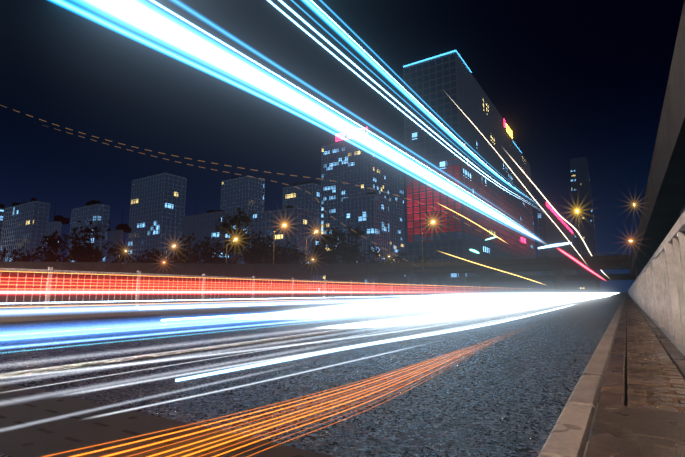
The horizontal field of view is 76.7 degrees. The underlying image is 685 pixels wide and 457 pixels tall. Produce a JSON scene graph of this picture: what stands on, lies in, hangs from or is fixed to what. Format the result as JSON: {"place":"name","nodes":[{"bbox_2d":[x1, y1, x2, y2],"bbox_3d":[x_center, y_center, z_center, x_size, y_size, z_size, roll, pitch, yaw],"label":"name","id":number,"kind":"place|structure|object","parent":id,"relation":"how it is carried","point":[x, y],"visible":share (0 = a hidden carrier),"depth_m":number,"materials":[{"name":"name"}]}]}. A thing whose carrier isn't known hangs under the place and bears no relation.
{"place":"outdoors","nodes":[
{"label":"outdoors","id":0,"kind":"place"},
{"bbox_2d":[0,292,626,456],"bbox_3d":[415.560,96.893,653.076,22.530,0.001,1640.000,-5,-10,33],"label":"road asphalt","id":1,"kind":"structure","parent":0,"point":[466,378],"depth_m":3.56,"materials":[{"name":"grey asphalt"}]},
{"bbox_2d":[0,381,335,456],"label":"road patch","id":2,"kind":"object","parent":1,"relation":"on","point":[32,424],"visible":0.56,"depth_m":1.86,"materials":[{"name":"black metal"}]},
{"bbox_2d":[0,293,598,321],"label":"median kerb","id":3,"kind":"structure","parent":1,"relation":"on","point":[18,316],"depth_m":12.97,"materials":[{"name":"stone"}]},
{"bbox_2d":[0,267,604,311],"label":"fence","id":4,"kind":"object","parent":3,"relation":"on","point":[416,291],"visible":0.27,"depth_m":15.25,"materials":[{"name":"white metal"}]},
{"bbox_2d":[0,293,617,377],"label":"lane markings","id":5,"kind":"object","parent":1,"relation":"on","point":[83,365],"depth_m":4.72,"materials":[{"name":"white paint"}]},
{"bbox_2d":[0,292,627,302],"bbox_3d":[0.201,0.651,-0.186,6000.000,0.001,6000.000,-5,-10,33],"label":"ground","id":6,"kind":"structure","parent":0,"point":[314,295],"depth_m":47.14,"materials":[{"name":"grey"}]},
{"bbox_2d":[0,208,4,246],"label":"tower","id":7,"kind":"structure","parent":6,"relation":"on","point":[2,210],"depth_m":375.64,"materials":[{"name":"grey glass"}]},
{"bbox_2d":[0,201,49,261],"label":"apartment building","id":8,"kind":"structure","parent":6,"relation":"on","point":[24,225],"depth_m":380.14,"materials":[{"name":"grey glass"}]},
{"bbox_2d":[43,221,61,260],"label":"tower","id":9,"kind":"structure","parent":6,"relation":"on","point":[52,227],"depth_m":311.37,"materials":[{"name":"grey glass"}]},
{"bbox_2d":[68,204,109,261],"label":"apartment building","id":10,"kind":"structure","parent":6,"relation":"on","point":[97,215],"depth_m":380.41,"materials":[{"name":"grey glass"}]},
{"bbox_2d":[107,230,123,261],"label":"tower","id":11,"kind":"structure","parent":6,"relation":"on","point":[116,237],"depth_m":282.65,"materials":[{"name":"grey glass"}]},
{"bbox_2d":[126,172,186,262],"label":"apartment building","id":12,"kind":"structure","parent":6,"relation":"on","point":[157,208],"depth_m":385.95,"materials":[{"name":"grey glass"}]},
{"bbox_2d":[0,136,544,232],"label":"lit windows","id":13,"kind":"structure","parent":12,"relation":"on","point":[126,228],"depth_m":362.93,"materials":[{"name":"glass"}]},
{"bbox_2d":[0,261,413,300],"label":"viaduct ramp","id":14,"kind":"object","parent":6,"relation":"on","point":[382,272],"visible":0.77,"depth_m":46.54,"materials":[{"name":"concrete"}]},
{"bbox_2d":[273,224,285,263],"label":"street lamp","id":15,"kind":"object","parent":14,"relation":"on","point":[273,244],"visible":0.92,"depth_m":84.64,"materials":[{"name":"grey metal"}]},
{"bbox_2d":[306,231,317,263],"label":"street lamp","id":16,"kind":"object","parent":14,"relation":"on","point":[306,245],"visible":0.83,"depth_m":93.73,"materials":[{"name":"grey metal"}]},
{"bbox_2d":[181,211,241,263],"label":"building","id":17,"kind":"structure","parent":6,"relation":"on","point":[201,226],"depth_m":343.44,"materials":[{"name":"grey glass"}]},
{"bbox_2d":[0,207,447,294],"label":"trees","id":18,"kind":"object","parent":6,"relation":"on","point":[262,253],"visible":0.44,"depth_m":107.61,"materials":[{"name":"green plant"}]},
{"bbox_2d":[220,176,264,263],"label":"apartment building","id":19,"kind":"structure","parent":6,"relation":"on","point":[244,192],"depth_m":411.20,"materials":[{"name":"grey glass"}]},
{"bbox_2d":[0,294,518,304],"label":"kerb","id":20,"kind":"structure","parent":6,"relation":"on","point":[41,303],"depth_m":25.16,"materials":[{"name":"stone"}]},
{"bbox_2d":[250,207,320,292],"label":"apartment building","id":21,"kind":"structure","parent":6,"relation":"on","point":[299,226],"depth_m":349.01,"materials":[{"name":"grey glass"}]},
{"bbox_2d":[283,183,321,279],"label":"apartment building","id":22,"kind":"structure","parent":6,"relation":"on","point":[306,196],"depth_m":406.00,"materials":[{"name":"grey glass"}]},
{"bbox_2d":[321,135,405,292],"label":"tower","id":23,"kind":"structure","parent":6,"relation":"on","point":[365,165],"depth_m":492.75,"materials":[{"name":"grey glass"}]},
{"bbox_2d":[335,127,367,143],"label":"roof sign","id":24,"kind":"object","parent":23,"relation":"on","point":[349,134],"visible":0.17,"depth_m":488.55,"materials":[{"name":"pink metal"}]},
{"bbox_2d":[342,194,389,292],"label":"apartment building","id":25,"kind":"structure","parent":6,"relation":"on","point":[369,214],"depth_m":379.42,"materials":[{"name":"grey concrete"}]},
{"bbox_2d":[403,52,521,293],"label":"tower","id":26,"kind":"structure","parent":6,"relation":"on","point":[460,187],"depth_m":259.50,"materials":[{"name":"grey glass"}]},
{"bbox_2d":[403,50,521,152],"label":"roof edge lights","id":27,"kind":"object","parent":26,"relation":"on","point":[442,55],"visible":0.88,"depth_m":264.39},
{"bbox_2d":[505,123,512,141],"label":"roof sign","id":28,"kind":"object","parent":26,"relation":"attached to","point":[510,133],"visible":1,"depth_m":367.51,"materials":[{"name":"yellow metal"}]},
{"bbox_2d":[404,274,635,293],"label":"overpass","id":29,"kind":"object","parent":6,"relation":"on","point":[598,278],"visible":0.5,"depth_m":214.28,"materials":[{"name":"concrete"}]},
{"bbox_2d":[467,273,623,276],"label":"overpass railing","id":30,"kind":"object","parent":29,"relation":"on","point":[545,274],"visible":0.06,"depth_m":216.34,"materials":[{"name":"silver metal"}]},
{"bbox_2d":[412,254,632,294],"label":"overpass","id":31,"kind":"object","parent":6,"relation":"on","point":[559,267],"visible":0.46,"depth_m":90.03,"materials":[{"name":"concrete"}]},
{"bbox_2d":[422,221,434,269],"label":"street lamp","id":32,"kind":"object","parent":31,"relation":"on","point":[422,249],"visible":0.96,"depth_m":96.09,"materials":[{"name":"grey metal"}]},
{"bbox_2d":[376,251,632,262],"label":"bridge railing","id":33,"kind":"object","parent":31,"relation":"on","point":[599,254],"visible":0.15,"depth_m":89.37,"materials":[{"name":"grey metal"}]},
{"bbox_2d":[576,210,581,255],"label":"street lamp","id":34,"kind":"object","parent":31,"relation":"on","point":[580,234],"visible":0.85,"depth_m":92.22,"materials":[{"name":"grey metal"}]},
{"bbox_2d":[633,203,636,235],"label":"street lamp","id":35,"kind":"object","parent":31,"relation":"on","point":[635,219],"visible":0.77,"depth_m":85.67,"materials":[{"name":"grey metal"}]},
{"bbox_2d":[513,143,537,292],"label":"tower","id":36,"kind":"structure","parent":6,"relation":"on","point":[524,199],"depth_m":404.08,"materials":[{"name":"grey glass"}]},
{"bbox_2d":[520,237,525,245],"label":"facade sign","id":37,"kind":"object","parent":36,"relation":"attached to","point":[522,240],"visible":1,"depth_m":381.19,"materials":[{"name":"pink metal"}]},
{"bbox_2d":[536,204,576,292],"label":"building","id":38,"kind":"structure","parent":6,"relation":"on","point":[555,236],"depth_m":396.71,"materials":[{"name":"grey glass"}]},
{"bbox_2d":[545,202,572,233],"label":"roof sign","id":39,"kind":"object","parent":38,"relation":"on","point":[554,212],"visible":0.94,"depth_m":432.33,"materials":[{"name":"pink metal"}]},
{"bbox_2d":[537,295,625,456],"bbox_3d":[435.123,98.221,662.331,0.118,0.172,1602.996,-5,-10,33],"label":"kerb stones","id":40,"kind":"object","parent":6,"relation":"on","point":[568,435],"visible":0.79,"depth_m":1.87,"materials":[{"name":"grey concrete"}]},
{"bbox_2d":[570,157,600,292],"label":"tall tower","id":41,"kind":"structure","parent":6,"relation":"on","point":[581,197],"depth_m":1046.55,"materials":[{"name":"grey glass"}]},
{"bbox_2d":[624,307,684,405],"bbox_3d":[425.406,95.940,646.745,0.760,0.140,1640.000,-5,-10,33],"label":"walkway bedding","id":42,"kind":"object","parent":6,"relation":"on","point":[626,400],"depth_m":2.92,"materials":[{"name":"black concrete"}]},
{"bbox_2d":[583,293,684,456],"bbox_3d":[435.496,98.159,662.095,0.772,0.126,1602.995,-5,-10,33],"label":"walkway slabs","id":43,"kind":"structure","parent":42,"relation":"on","point":[620,431],"depth_m":1.56,"materials":[{"name":"concrete"}]},
{"bbox_2d":[628,210,684,355],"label":"barrier wall","id":44,"kind":"structure","parent":43,"relation":"on","point":[656,291],"depth_m":4.22,"materials":[{"name":"grey concrete"}]},
{"bbox_2d":[598,298,684,412],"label":"walkway pavers","id":45,"kind":"object","parent":42,"relation":"on","point":[655,380],"visible":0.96,"depth_m":2.69,"materials":[{"name":"brick"}]},
{"bbox_2d":[629,0,684,278],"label":"elevated deck","id":46,"kind":"structure","parent":6,"relation":"on","point":[663,209],"depth_m":13.30,"materials":[{"name":"concrete"}]},
{"bbox_2d":[0,0,683,291],"label":"sky","id":47,"kind":"structure","parent":0,"point":[97,97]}
]}

